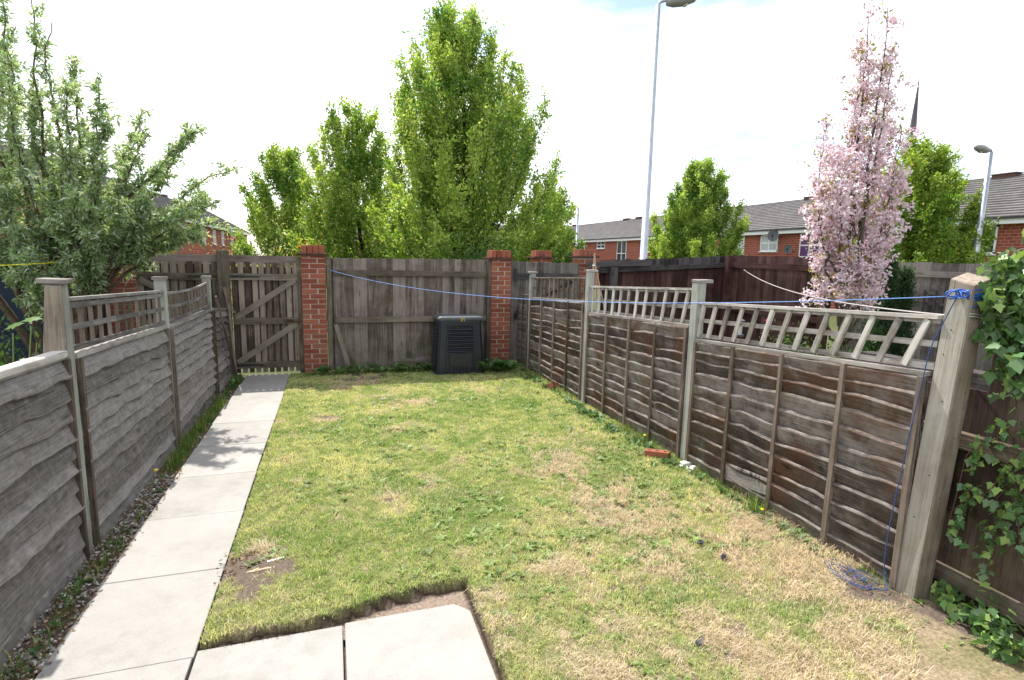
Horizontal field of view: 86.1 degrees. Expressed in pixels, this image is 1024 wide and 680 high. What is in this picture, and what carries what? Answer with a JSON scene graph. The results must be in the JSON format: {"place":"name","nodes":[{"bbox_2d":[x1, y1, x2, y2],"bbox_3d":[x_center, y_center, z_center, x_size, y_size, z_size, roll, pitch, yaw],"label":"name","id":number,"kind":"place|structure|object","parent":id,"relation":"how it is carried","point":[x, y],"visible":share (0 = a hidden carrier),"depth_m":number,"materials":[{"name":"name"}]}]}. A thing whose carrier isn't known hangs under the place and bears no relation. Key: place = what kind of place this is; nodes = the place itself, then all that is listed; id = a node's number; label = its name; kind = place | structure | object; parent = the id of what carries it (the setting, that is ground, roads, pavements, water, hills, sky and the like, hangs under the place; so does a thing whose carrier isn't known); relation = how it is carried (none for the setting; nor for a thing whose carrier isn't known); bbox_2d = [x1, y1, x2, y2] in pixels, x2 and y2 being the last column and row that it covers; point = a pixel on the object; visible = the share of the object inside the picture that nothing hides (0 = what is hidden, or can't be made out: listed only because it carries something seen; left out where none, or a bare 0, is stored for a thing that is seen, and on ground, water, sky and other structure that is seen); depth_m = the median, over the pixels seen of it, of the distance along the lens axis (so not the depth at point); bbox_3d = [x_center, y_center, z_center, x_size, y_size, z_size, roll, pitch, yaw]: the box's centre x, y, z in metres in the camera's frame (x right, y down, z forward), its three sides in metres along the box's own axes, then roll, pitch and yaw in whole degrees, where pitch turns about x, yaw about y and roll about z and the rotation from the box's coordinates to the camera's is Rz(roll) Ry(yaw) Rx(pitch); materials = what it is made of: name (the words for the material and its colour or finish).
{"place":"outdoors","nodes":[
{"label":"outdoors","id":0,"kind":"place"},
{"bbox_2d":[1,378,244,679],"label":"gravel","id":1,"kind":"structure","parent":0,"point":[25,657],"depth_m":3.00,"materials":[{"name":"gravel"}]},
{"bbox_2d":[0,357,89,667],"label":"lap fence","id":2,"kind":"object","parent":1,"relation":"on","point":[44,543],"visible":0.96,"depth_m":2.72,"materials":[{"name":"wood"}]},
{"bbox_2d":[0,351,67,378],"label":"capping timber","id":3,"kind":"object","parent":2,"relation":"on","point":[14,368],"visible":1,"depth_m":2.71,"materials":[{"name":"grey wood"}]},
{"bbox_2d":[35,277,92,552],"bbox_3d":[-2.561,0.486,3.167,0.140,1.680,0.104,-1,9,-18],"label":"fence post","id":4,"kind":"object","parent":1,"relation":"on","point":[63,283],"visible":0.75,"depth_m":3.13,"materials":[{"name":"wood"}]},
{"bbox_2d":[43,286,66,353],"bbox_3d":[-2.543,-0.099,3.029,0.107,0.400,0.018,-1,9,-18],"label":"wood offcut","id":5,"kind":"object","parent":4,"relation":"attached to","point":[54,336],"visible":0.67,"depth_m":3.02,"materials":[{"name":"wood"}]},
{"bbox_2d":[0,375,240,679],"bbox_3d":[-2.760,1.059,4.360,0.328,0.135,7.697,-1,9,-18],"label":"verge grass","id":6,"kind":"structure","parent":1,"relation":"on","point":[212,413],"depth_m":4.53,"materials":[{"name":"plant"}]},
{"bbox_2d":[74,325,177,548],"bbox_3d":[-2.838,0.548,4.132,0.089,1.222,1.849,-1,9,-18],"label":"lap fence","id":7,"kind":"object","parent":1,"relation":"on","point":[125,384],"visible":0.98,"depth_m":3.84,"materials":[{"name":"wood"}]},
{"bbox_2d":[69,290,164,350],"bbox_3d":[-2.836,-0.192,4.018,0.042,0.378,1.841,-1,9,-18],"label":"trellis","id":8,"kind":"object","parent":7,"relation":"on","point":[80,304],"visible":0.97,"depth_m":3.79,"materials":[{"name":"wood"}]},
{"bbox_2d":[2,466,278,679],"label":"dead leaves","id":9,"kind":"object","parent":1,"relation":"on","point":[57,600],"visible":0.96,"depth_m":3.03,"materials":[{"name":"brown dry leaf"}]},
{"bbox_2d":[151,276,177,439],"bbox_3d":[-3.166,0.228,5.014,0.113,1.616,0.096,-1,9,-18],"label":"fence post","id":10,"kind":"object","parent":1,"relation":"on","point":[160,282],"visible":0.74,"depth_m":4.90,"materials":[{"name":"wood"}]},
{"bbox_2d":[169,309,217,443],"bbox_3d":[-3.438,0.301,5.949,0.088,1.144,1.789,-1,9,-18],"label":"lap fence","id":11,"kind":"object","parent":1,"relation":"on","point":[194,364],"visible":0.92,"depth_m":5.77,"materials":[{"name":"wood"}]},
{"bbox_2d":[167,282,209,323],"bbox_3d":[-3.435,-0.416,5.840,0.034,0.324,1.781,-1,9,-18],"label":"trellis","id":12,"kind":"object","parent":11,"relation":"attached to","point":[192,301],"visible":0.98,"depth_m":5.74,"materials":[{"name":"wood"}]},
{"bbox_2d":[200,276,211,310],"bbox_3d":[-3.754,-0.020,6.804,0.111,1.547,0.090,-1,9,-18],"label":"fence post","id":13,"kind":"object","parent":1,"relation":"on","point":[208,280],"visible":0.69,"depth_m":6.69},
{"bbox_2d":[212,308,232,393],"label":"lap fence","id":14,"kind":"object","parent":1,"relation":"on","point":[224,365],"visible":0.85,"depth_m":7.27,"materials":[{"name":"wood"}]},
{"bbox_2d":[216,250,235,376],"bbox_3d":[-4.100,-0.345,7.858,0.150,1.860,0.100,-1,9,-18],"label":"fence post","id":15,"kind":"object","parent":1,"relation":"on","point":[223,268],"visible":0.48,"depth_m":7.73,"materials":[{"name":"wood"}]},
{"bbox_2d":[135,253,218,326],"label":"fence","id":16,"kind":"structure","parent":15,"relation":"attached to","point":[178,271],"depth_m":7.63,"materials":[{"name":"brown wood"}]},
{"bbox_2d":[223,287,236,313],"bbox_3d":[-3.989,-0.561,7.758,0.168,0.386,0.046,0,9,-10],"label":"splintered board","id":17,"kind":"object","parent":15,"relation":"hanging from","point":[227,295],"visible":1,"depth_m":7.74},
{"bbox_2d":[229,255,301,372],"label":"garden gate","id":18,"kind":"structure","parent":15,"relation":"attached to","point":[266,321],"depth_m":8.04,"materials":[{"name":"brown wood"}]},
{"bbox_2d":[215,295,237,376],"bbox_3d":[-3.816,-0.013,7.343,0.022,1.228,0.906,-1,9,-14],"label":"stake","id":19,"kind":"object","parent":1,"relation":"on","point":[225,331],"visible":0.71,"depth_m":7.27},
{"bbox_2d":[227,305,236,373],"bbox_3d":[-3.991,0.013,7.817,0.022,1.032,0.097,5,9,23],"label":"stake","id":20,"kind":"object","parent":1,"relation":"on","point":[231,332],"visible":0.79,"depth_m":7.79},
{"bbox_2d":[228,359,519,386],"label":"back grass","id":21,"kind":"structure","parent":1,"relation":"on","point":[371,371],"depth_m":8.32,"materials":[{"name":"plant"}]},
{"bbox_2d":[24,358,823,676],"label":"edge weeds","id":22,"kind":"object","parent":1,"relation":"on","point":[496,366],"visible":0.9,"depth_m":6.23,"materials":[{"name":"green plant"}]},
{"bbox_2d":[35,373,289,679],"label":"path","id":23,"kind":"structure","parent":0,"point":[144,615],"depth_m":3.15,"materials":[{"name":"concrete"}]},
{"bbox_2d":[199,461,346,679],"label":"slab bed","id":24,"kind":"object","parent":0,"point":[344,660],"visible":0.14,"depth_m":2.52,"materials":[{"name":"concrete"}]},
{"bbox_2d":[188,604,496,679],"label":"patio","id":25,"kind":"structure","parent":0,"point":[441,643],"depth_m":2.50,"materials":[{"name":"concrete"}]},
{"bbox_2d":[0,0,1023,255],"label":"sky","id":26,"kind":"structure","parent":0,"point":[747,85],"materials":[{"name":"white"}]},
{"bbox_2d":[198,363,1023,679],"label":"lawn","id":27,"kind":"structure","parent":0,"point":[964,660],"depth_m":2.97,"materials":[{"name":"plant"}]},
{"bbox_2d":[246,566,274,572],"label":"wood splinters","id":28,"kind":"object","parent":27,"relation":"on","point":[256,569],"visible":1,"depth_m":3.10,"materials":[{"name":"brown wood"}]},
{"bbox_2d":[296,245,328,372],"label":"brick pillar","id":29,"kind":"structure","parent":27,"relation":"on","point":[313,280],"depth_m":8.16,"materials":[{"name":"brick"}]},
{"bbox_2d":[296,258,304,372],"bbox_3d":[-3.166,-0.346,8.213,0.060,1.760,0.060,-1,9,-18],"label":"gate jamb","id":30,"kind":"object","parent":29,"relation":"attached to","point":[300,316],"visible":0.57,"depth_m":8.18,"materials":[{"name":"wood"}]},
{"bbox_2d":[334,324,351,370],"bbox_3d":[-2.576,0.121,8.361,0.266,0.737,0.037,1,9,0],"label":"loose batten","id":31,"kind":"object","parent":27,"relation":"on","point":[341,342],"visible":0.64,"depth_m":8.35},
{"bbox_2d":[326,256,491,370],"bbox_3d":[-1.577,-0.391,8.684,2.558,1.802,0.103,-1,9,-18],"label":"closeboard fence","id":32,"kind":"object","parent":27,"relation":"on","point":[383,324],"visible":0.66,"depth_m":8.63,"materials":[{"name":"wood"}]},
{"bbox_2d":[431,314,484,374],"bbox_3d":[-0.859,0.047,8.612,0.774,0.911,0.597,-1,9,-18],"label":"compost bin","id":33,"kind":"object","parent":27,"relation":"on","point":[457,348],"visible":0.97,"depth_m":8.38,"materials":[{"name":"plastic"}]},
{"bbox_2d":[482,250,515,360],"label":"brick pillar","id":34,"kind":"structure","parent":27,"relation":"on","point":[500,307],"depth_m":9.06,"materials":[{"name":"brick"}]},
{"bbox_2d":[509,261,577,360],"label":"neighbour gate","id":35,"kind":"structure","parent":34,"relation":"attached to","point":[520,277],"depth_m":9.35,"materials":[{"name":"grey wood"}]},
{"bbox_2d":[516,294,528,367],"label":"lap fence","id":36,"kind":"object","parent":27,"relation":"on","point":[522,327],"visible":0.98,"depth_m":8.99,"materials":[{"name":"wood"}]},
{"bbox_2d":[542,383,558,388],"bbox_3d":[0.534,0.640,7.592,0.108,0.150,0.238,-5,11,-37],"label":"brick","id":37,"kind":"object","parent":27,"relation":"on","point":[552,385],"visible":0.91,"depth_m":7.51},
{"bbox_2d":[528,297,584,399],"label":"lap fence","id":38,"kind":"object","parent":27,"relation":"on","point":[555,349],"visible":0.97,"depth_m":7.58,"materials":[{"name":"wood"}]},
{"bbox_2d":[532,277,585,299],"bbox_3d":[0.627,-0.719,7.651,0.034,0.395,1.922,-1,9,-18],"label":"trellis","id":39,"kind":"object","parent":38,"relation":"on","point":[573,288],"visible":0.86,"depth_m":7.55,"materials":[{"name":"wood"}]},
{"bbox_2d":[243,368,976,679],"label":"lawn weeds","id":40,"kind":"object","parent":27,"relation":"on","point":[624,559],"visible":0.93,"depth_m":3.81,"materials":[{"name":"green plant"}]},
{"bbox_2d":[583,312,688,458],"bbox_3d":[1.241,0.330,5.815,0.082,1.243,1.984,-1,9,-18],"label":"lap fence","id":41,"kind":"object","parent":27,"relation":"on","point":[635,373],"visible":0.98,"depth_m":5.58,"materials":[{"name":"wood"}]},
{"bbox_2d":[590,286,691,323],"bbox_3d":[1.269,-0.396,5.710,0.040,0.408,1.982,-1,9,-18],"label":"trellis","id":42,"kind":"object","parent":41,"relation":"on","point":[674,305],"visible":0.92,"depth_m":5.47,"materials":[{"name":"grey wood"}]},
{"bbox_2d":[644,448,669,458],"bbox_3d":[1.335,1.051,5.037,0.218,0.086,0.108,5,9,24],"label":"brick","id":43,"kind":"object","parent":27,"relation":"on","point":[655,452],"visible":0.94,"depth_m":5.01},
{"bbox_2d":[679,461,696,469],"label":"plastic litter","id":44,"kind":"object","parent":27,"relation":"on","point":[686,464],"visible":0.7,"depth_m":4.79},
{"bbox_2d":[488,358,908,596],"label":"weeds","id":45,"kind":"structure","parent":27,"relation":"on","point":[753,503],"depth_m":4.58,"materials":[{"name":"plant"}]},
{"bbox_2d":[695,637,704,645],"bbox_3d":[0.891,1.426,2.594,0.057,0.020,0.039,-1,9,-18],"label":"dark scrap","id":46,"kind":"object","parent":27,"relation":"on","point":[697,642],"visible":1,"depth_m":2.58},
{"bbox_2d":[685,338,933,588],"bbox_3d":[1.879,0.635,3.879,0.082,1.242,1.940,-1,9,-18],"label":"lap fence","id":47,"kind":"object","parent":27,"relation":"on","point":[819,442],"visible":0.98,"depth_m":3.54,"materials":[{"name":"wood"}]},
{"bbox_2d":[726,464,766,494],"bbox_3d":[1.776,1.055,4.147,0.006,0.179,0.475,-1,9,-18],"label":"patch board","id":48,"kind":"object","parent":47,"relation":"attached to","point":[741,479],"visible":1,"depth_m":4.15,"materials":[{"name":"wood"}]},
{"bbox_2d":[697,302,943,369],"bbox_3d":[1.907,-0.076,3.771,0.040,0.394,1.949,-1,9,-18],"label":"trellis","id":49,"kind":"object","parent":47,"relation":"on","point":[916,341],"visible":0.99,"depth_m":3.47,"materials":[{"name":"grey wood"}]},
{"bbox_2d":[231,285,1023,654],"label":"ground","id":50,"kind":"structure","parent":0,"point":[829,343],"depth_m":8.88,"materials":[{"name":"soil"}]},
{"bbox_2d":[0,315,30,365],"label":"shrub","id":51,"kind":"object","parent":50,"relation":"on","point":[2,352],"visible":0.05,"depth_m":4.39,"materials":[{"name":"green plant"}]},
{"bbox_2d":[0,293,42,364],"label":"shrub","id":52,"kind":"object","parent":50,"relation":"on","point":[16,341],"visible":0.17,"depth_m":5.28,"materials":[{"name":"green plant"}]},
{"bbox_2d":[5,316,41,361],"bbox_3d":[-3.146,0.531,3.595,0.124,1.341,0.549,-1,9,-18],"label":"maple seedling","id":53,"kind":"object","parent":50,"relation":"on","point":[14,325],"visible":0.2,"depth_m":3.60,"materials":[{"name":"green plant"}]},
{"bbox_2d":[0,266,74,361],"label":"navy shed","id":54,"kind":"structure","parent":50,"relation":"on","point":[8,296],"depth_m":6.07,"materials":[{"name":"paint"}]},
{"bbox_2d":[0,251,107,344],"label":"fence","id":55,"kind":"object","parent":50,"relation":"on","point":[105,327],"visible":0.01,"depth_m":7.48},
{"bbox_2d":[0,0,243,363],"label":"buddleia bush","id":56,"kind":"object","parent":50,"relation":"on","point":[108,241],"visible":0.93,"depth_m":5.53,"materials":[{"name":"green plant"}]},
{"bbox_2d":[0,262,59,265],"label":"yellow line","id":57,"kind":"object","parent":56,"relation":"attached to","point":[29,264],"visible":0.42,"depth_m":4.74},
{"bbox_2d":[109,264,136,340],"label":"brick pillar","id":58,"kind":"structure","parent":50,"relation":"on","point":[129,286],"depth_m":7.40,"materials":[{"name":"brick"}]},
{"bbox_2d":[0,140,250,274],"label":"brick houses","id":59,"kind":"structure","parent":50,"relation":"on","point":[160,199],"depth_m":46.43,"materials":[{"name":"brick"}]},
{"bbox_2d":[189,215,244,334],"bbox_3d":[-6.571,-1.247,11.879,2.527,3.247,2.309,5,9,23],"label":"red flower shrub","id":60,"kind":"object","parent":50,"relation":"on","point":[222,249],"visible":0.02,"depth_m":12.19,"materials":[{"name":"green plant"}]},
{"bbox_2d":[231,218,295,312],"bbox_3d":[-7.501,-1.740,16.413,3.003,3.725,2.417,6,9,26],"label":"pale shrub","id":61,"kind":"object","parent":50,"relation":"on","point":[273,251],"visible":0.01,"depth_m":16.28,"materials":[{"name":"green plant"}]},
{"bbox_2d":[228,142,330,268],"bbox_3d":[-11.691,-5.824,28.555,5.697,8.306,5.432,-1,9,-18],"label":"hornbeam tree","id":62,"kind":"object","parent":50,"relation":"on","point":[264,212],"visible":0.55,"depth_m":26.99,"materials":[{"name":"green plant"}]},
{"bbox_2d":[279,227,321,268],"bbox_3d":[-5.199,-1.180,13.114,1.456,3.008,1.468,-1,9,-18],"label":"golden shrub","id":63,"kind":"object","parent":50,"relation":"on","point":[301,244],"depth_m":12.81,"materials":[{"name":"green plant"}]},
{"bbox_2d":[281,95,416,289],"bbox_3d":[-6.181,-5.357,23.159,6.069,9.248,5.429,2,9,4],"label":"hornbeam tree","id":64,"kind":"object","parent":50,"relation":"on","point":[353,163],"visible":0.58,"depth_m":21.86,"materials":[{"name":"green plant"}]},
{"bbox_2d":[273,218,556,257],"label":"distant houses","id":65,"kind":"structure","parent":50,"relation":"on","point":[411,247],"depth_m":64.64,"materials":[{"name":"brick"}]},
{"bbox_2d":[339,0,580,262],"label":"hornbeam tree","id":66,"kind":"object","parent":50,"relation":"on","point":[475,145],"visible":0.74,"depth_m":18.00,"materials":[{"name":"green plant"}]},
{"bbox_2d":[424,216,517,261],"bbox_3d":[-1.422,-1.524,16.179,3.700,4.396,3.805,-1,9,-18],"label":"laurel bush","id":67,"kind":"object","parent":50,"relation":"on","point":[469,257],"visible":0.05,"depth_m":15.78,"materials":[{"name":"green plant"}]},
{"bbox_2d":[527,271,537,368],"bbox_3d":[0.307,-0.259,8.693,0.134,1.646,0.094,-1,9,-18],"label":"fence post","id":68,"kind":"object","parent":50,"relation":"on","point":[532,274],"visible":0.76,"depth_m":8.59,"materials":[{"name":"wood"}]},
{"bbox_2d":[526,250,555,262],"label":"brick pillar","id":69,"kind":"structure","parent":50,"relation":"on","point":[536,256],"depth_m":10.56,"materials":[{"name":"brick"}]},
{"bbox_2d":[537,188,586,262],"bbox_3d":[2.291,-5.590,33.009,4.209,7.176,4.182,-1,9,-18],"label":"hornbeam tree","id":70,"kind":"object","parent":50,"relation":"on","point":[567,259],"visible":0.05,"depth_m":32.30,"materials":[{"name":"green plant"}]},
{"bbox_2d":[566,205,578,246],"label":"street lamp","id":71,"kind":"object","parent":50,"relation":"on","point":[577,227],"visible":0.16,"depth_m":48.10,"materials":[{"name":"metal"}]},
{"bbox_2d":[570,250,600,297],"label":"brick pillar","id":72,"kind":"structure","parent":50,"relation":"on","point":[582,258],"depth_m":10.14,"materials":[{"name":"brick"}]},
{"bbox_2d":[581,269,597,400],"bbox_3d":[0.953,0.000,6.787,0.133,1.730,0.096,-1,9,-18],"label":"fence post","id":73,"kind":"object","parent":50,"relation":"on","point":[590,277],"visible":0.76,"depth_m":6.68,"materials":[{"name":"wood"}]},
{"bbox_2d":[592,253,603,306],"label":"bamboo canes","id":74,"kind":"object","parent":73,"relation":"attached to","point":[594,264],"visible":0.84,"depth_m":6.71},
{"bbox_2d":[577,256,724,340],"bbox_3d":[2.662,-0.657,10.529,3.404,1.958,0.190,-1,9,-18],"label":"black fence","id":75,"kind":"object","parent":50,"relation":"on","point":[672,272],"visible":0.5,"depth_m":10.61,"materials":[{"name":"wood"}]},
{"bbox_2d":[640,0,695,258],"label":"street lamp","id":76,"kind":"object","parent":50,"relation":"on","point":[648,175],"visible":0.78,"depth_m":11.93,"materials":[{"name":"metal"}]},
{"bbox_2d":[638,154,750,258],"bbox_3d":[11.381,-6.744,34.593,6.428,9.421,7.505,-1,9,-18],"label":"hornbeam tree","id":77,"kind":"object","parent":50,"relation":"on","point":[694,218],"visible":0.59,"depth_m":33.41,"materials":[{"name":"green plant"}]},
{"bbox_2d":[680,279,713,460],"bbox_3d":[1.612,0.324,4.820,0.155,1.704,0.103,-1,9,-18],"label":"fence post","id":78,"kind":"object","parent":50,"relation":"on","point":[698,295],"visible":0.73,"depth_m":4.73,"materials":[{"name":"wood"}]},
{"bbox_2d":[718,255,832,355],"bbox_3d":[4.649,-0.548,9.920,0.140,1.954,2.484,-1,9,-18],"label":"red fence","id":79,"kind":"object","parent":50,"relation":"on","point":[794,274],"visible":0.41,"depth_m":9.95,"materials":[{"name":"wood"}]},
{"bbox_2d":[557,172,1023,308],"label":"terraced houses","id":80,"kind":"structure","parent":50,"relation":"on","point":[617,240],"depth_m":39.09,"materials":[{"name":"brick"}]},
{"bbox_2d":[597,242,604,248],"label":"window","id":81,"kind":"structure","parent":80,"relation":"in","point":[600,245],"depth_m":64.00,"materials":[{"name":"white plastic"}]},
{"bbox_2d":[616,241,626,259],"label":"window","id":82,"kind":"structure","parent":80,"relation":"in","point":[621,245],"depth_m":59.53,"materials":[{"name":"white plastic"}]},
{"bbox_2d":[737,236,744,252],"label":"window","id":83,"kind":"structure","parent":80,"relation":"in","point":[741,246],"depth_m":42.03,"materials":[{"name":"white plastic"}]},
{"bbox_2d":[758,235,778,251],"bbox_3d":[18.495,-6.947,39.457,0.140,1.240,1.770,-1,9,-18],"label":"window","id":84,"kind":"structure","parent":80,"relation":"in","point":[766,245],"depth_m":39.60,"materials":[{"name":"white plastic"}]},
{"bbox_2d":[767,230,778,240],"bbox_3d":[18.379,-7.315,38.355,0.954,0.801,0.595,-1,9,-18],"label":"satellite dish","id":85,"kind":"object","parent":80,"relation":"attached to","point":[772,235],"visible":1,"depth_m":38.36,"materials":[{"name":"grey metal"}]},
{"bbox_2d":[783,245,793,252],"bbox_3d":[18.844,-6.158,37.187,0.849,0.574,0.439,-1,9,-18],"label":"satellite dish","id":86,"kind":"object","parent":80,"relation":"attached to","point":[787,249],"visible":1,"depth_m":37.17,"materials":[{"name":"black metal"}]},
{"bbox_2d":[798,233,820,256],"bbox_3d":[19.603,-6.206,36.107,0.140,1.660,1.770,-1,9,-18],"label":"window","id":87,"kind":"structure","parent":80,"relation":"in","point":[803,252],"depth_m":36.38,"materials":[{"name":"white plastic"}]},
{"bbox_2d":[962,225,998,254],"bbox_3d":[22.714,-4.835,26.649,0.140,1.420,1.570,-1,9,-18],"label":"window","id":88,"kind":"structure","parent":80,"relation":"in","point":[996,228],"depth_m":26.06,"materials":[{"name":"white plastic"}]},
{"bbox_2d":[756,323,831,355],"bbox_3d":[3.862,0.397,7.324,1.266,1.254,1.074,4,9,16],"label":"hedge","id":89,"kind":"object","parent":50,"relation":"on","point":[788,343],"visible":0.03,"depth_m":7.24,"materials":[{"name":"green plant"}]},
{"bbox_2d":[787,321,877,360],"bbox_3d":[3.164,0.538,5.552,1.013,1.447,0.948,8,11,39],"label":"shrub","id":90,"kind":"object","parent":50,"relation":"on","point":[827,346],"visible":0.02,"depth_m":5.44,"materials":[{"name":"green plant"}]},
{"bbox_2d":[793,0,923,358],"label":"blossom tree","id":91,"kind":"object","parent":50,"relation":"on","point":[841,255],"visible":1,"depth_m":5.56,"materials":[{"name":"pink plant"}]},
{"bbox_2d":[849,283,891,359],"bbox_3d":[4.560,0.105,6.953,0.597,1.862,0.603,3,9,10],"label":"conifer","id":92,"kind":"object","parent":50,"relation":"on","point":[864,324],"visible":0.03,"depth_m":6.95,"materials":[{"name":"green plant"}]},
{"bbox_2d":[857,255,905,360],"bbox_3d":[4.573,0.004,6.747,0.677,2.115,0.723,-1,9,-18],"label":"conifer","id":93,"kind":"object","parent":50,"relation":"on","point":[894,285],"visible":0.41,"depth_m":6.60,"materials":[{"name":"green plant"}]},
{"bbox_2d":[886,264,917,358],"bbox_3d":[4.750,0.059,6.765,0.515,2.037,0.557,-1,9,-18],"label":"conifer","id":94,"kind":"object","parent":50,"relation":"on","point":[907,275],"visible":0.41,"depth_m":6.62,"materials":[{"name":"green plant"}]},
{"bbox_2d":[842,132,1001,291],"bbox_3d":[17.450,-4.510,23.548,5.660,8.557,5.855,-1,9,-18],"label":"hornbeam tree","id":95,"kind":"object","parent":50,"relation":"on","point":[933,235],"visible":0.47,"depth_m":22.45,"materials":[{"name":"green plant"}]},
{"bbox_2d":[858,351,987,391],"bbox_3d":[4.481,0.658,5.678,0.200,0.780,1.900,-1,9,-18],"label":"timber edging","id":96,"kind":"object","parent":50,"relation":"on","point":[979,383],"visible":0.03,"depth_m":5.70,"materials":[{"name":"wood"}]},
{"bbox_2d":[838,261,1009,370],"bbox_3d":[5.775,-0.072,7.149,0.116,1.888,3.488,-1,9,-18],"label":"grey fence","id":97,"kind":"object","parent":50,"relation":"on","point":[932,279],"visible":0.13,"depth_m":7.43,"materials":[{"name":"wood"}]},
{"bbox_2d":[893,273,990,599],"bbox_3d":[2.252,0.565,2.893,0.162,1.829,0.161,-1,9,-18],"label":"fence post","id":98,"kind":"object","parent":50,"relation":"on","point":[946,409],"visible":0.85,"depth_m":2.85,"materials":[{"name":"wood"}]},
{"bbox_2d":[330,270,987,590],"bbox_3d":[-0.277,0.122,5.422,0.310,1.670,7.474,-7,12,-43],"label":"clothes line","id":99,"kind":"object","parent":98,"relation":"attached to","point":[961,292],"visible":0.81,"depth_m":3.02,"materials":[{"name":"fabric"}]},
{"bbox_2d":[744,270,985,318],"bbox_3d":[3.316,-0.688,6.598,0.161,0.203,8.153,4,9,14],"label":"slack cord","id":100,"kind":"object","parent":98,"relation":"attached to","point":[875,307],"visible":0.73,"depth_m":3.76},
{"bbox_2d":[929,229,1023,664],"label":"ivy","id":101,"kind":"object","parent":98,"relation":"attached to","point":[1003,319],"visible":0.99,"depth_m":2.67,"materials":[{"name":"green plant"}]},
{"bbox_2d":[914,296,1023,636],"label":"ivy fence","id":102,"kind":"object","parent":50,"relation":"on","point":[955,566],"visible":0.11,"depth_m":2.85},
{"bbox_2d":[973,144,993,259],"bbox_3d":[18.564,-3.869,22.181,1.124,7.725,0.325,-1,9,-18],"label":"street lamp","id":103,"kind":"object","parent":50,"relation":"on","point":[978,148],"visible":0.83,"depth_m":21.93,"materials":[{"name":"metal"}]},
{"bbox_2d":[737,303,744,336],"bbox_3d":[2.896,-0.266,6.922,0.095,0.445,0.100,-1,9,-18],"label":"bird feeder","id":104,"kind":"object","parent":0,"point":[739,334],"visible":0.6,"depth_m":6.92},
{"bbox_2d":[903,78,919,162],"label":"church spire","id":105,"kind":"structure","parent":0,"point":[913,123],"depth_m":141.90,"materials":[{"name":"stone"}]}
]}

